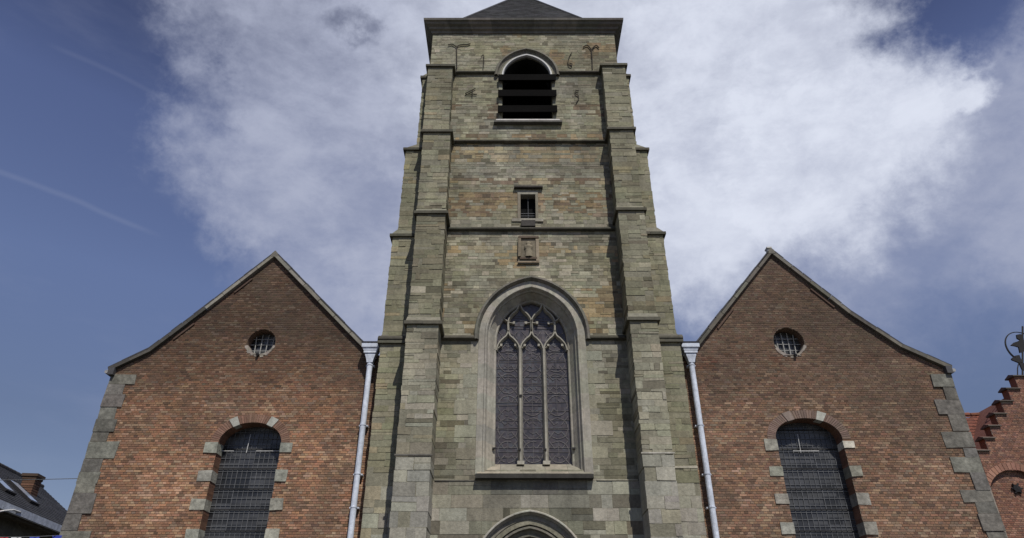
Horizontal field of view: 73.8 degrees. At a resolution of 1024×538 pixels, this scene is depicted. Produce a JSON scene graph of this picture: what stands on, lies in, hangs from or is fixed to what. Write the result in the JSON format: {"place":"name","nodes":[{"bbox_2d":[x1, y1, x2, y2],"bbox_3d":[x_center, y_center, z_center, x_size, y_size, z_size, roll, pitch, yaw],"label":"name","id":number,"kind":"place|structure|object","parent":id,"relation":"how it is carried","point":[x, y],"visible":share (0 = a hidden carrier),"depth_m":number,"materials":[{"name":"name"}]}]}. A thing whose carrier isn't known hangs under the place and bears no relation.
{"place":"outdoors","nodes":[
{"label":"outdoors","id":0,"kind":"place"},
{"bbox_2d":[0,0,1023,509],"label":"sky","id":1,"kind":"structure","parent":0,"point":[154,153],"materials":[{"name":"blue"}]},
{"bbox_2d":[60,0,1007,537],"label":"church","id":2,"kind":"structure","parent":0,"point":[530,362],"depth_m":20.37,"materials":[{"name":"brick"}]},
{"bbox_2d":[0,535,63,537],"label":"bunting","id":3,"kind":"object","parent":2,"relation":"attached to","point":[56,536],"visible":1,"depth_m":17.97,"materials":[{"name":"fabric"}]},
{"bbox_2d":[185,416,292,537],"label":"arched window","id":4,"kind":"structure","parent":2,"relation":"in","point":[240,506],"depth_m":19.49,"materials":[{"name":"black glass"}]},
{"bbox_2d":[512,185,542,226],"bbox_3d":[0.525,-2.050,23.248,1.070,1.680,0.440,0,-31,0],"label":"slit window","id":5,"kind":"structure","parent":2,"relation":"in","point":[527,200],"depth_m":23.42,"materials":[{"name":"stone"}]},
{"bbox_2d":[494,48,561,124],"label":"belfry window","id":6,"kind":"structure","parent":2,"relation":"in","point":[530,61],"depth_m":26.07,"materials":[{"name":"stone"}]},
{"bbox_2d":[454,276,612,479],"bbox_3d":[0.595,3.102,20.359,4.506,6.361,0.819,0,-31,0],"label":"great window","id":7,"kind":"structure","parent":2,"relation":"in","point":[530,378],"depth_m":20.23,"materials":[{"name":"stone"}]},
{"bbox_2d":[763,411,878,537],"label":"arched window","id":8,"kind":"structure","parent":2,"relation":"in","point":[820,503],"depth_m":19.51,"materials":[{"name":"black glass"}]},
{"bbox_2d":[965,375,1023,537],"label":"brick house","id":9,"kind":"structure","parent":0,"point":[996,427],"depth_m":25.13,"materials":[{"name":"brick"}]},
{"bbox_2d":[1004,326,1023,374],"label":"weather vane","id":10,"kind":"object","parent":9,"relation":"on","point":[1019,344],"visible":1,"depth_m":27.29,"materials":[{"name":"metal"}]},
{"label":"ground","id":11,"kind":"structure","parent":0,"visible":0},
{"bbox_2d":[0,463,66,537],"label":"dark roofed house","id":12,"kind":"structure","parent":11,"relation":"on","point":[31,508],"depth_m":30.53,"materials":[{"name":"tile"}]},
{"bbox_2d":[18,478,76,479],"bbox_3d":[-17.901,6.790,22.119,9.570,0.137,0.021,0,-31,0],"label":"overhead wire","id":13,"kind":"object","parent":12,"relation":"attached to","point":[44,479],"visible":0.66,"depth_m":22.09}
]}

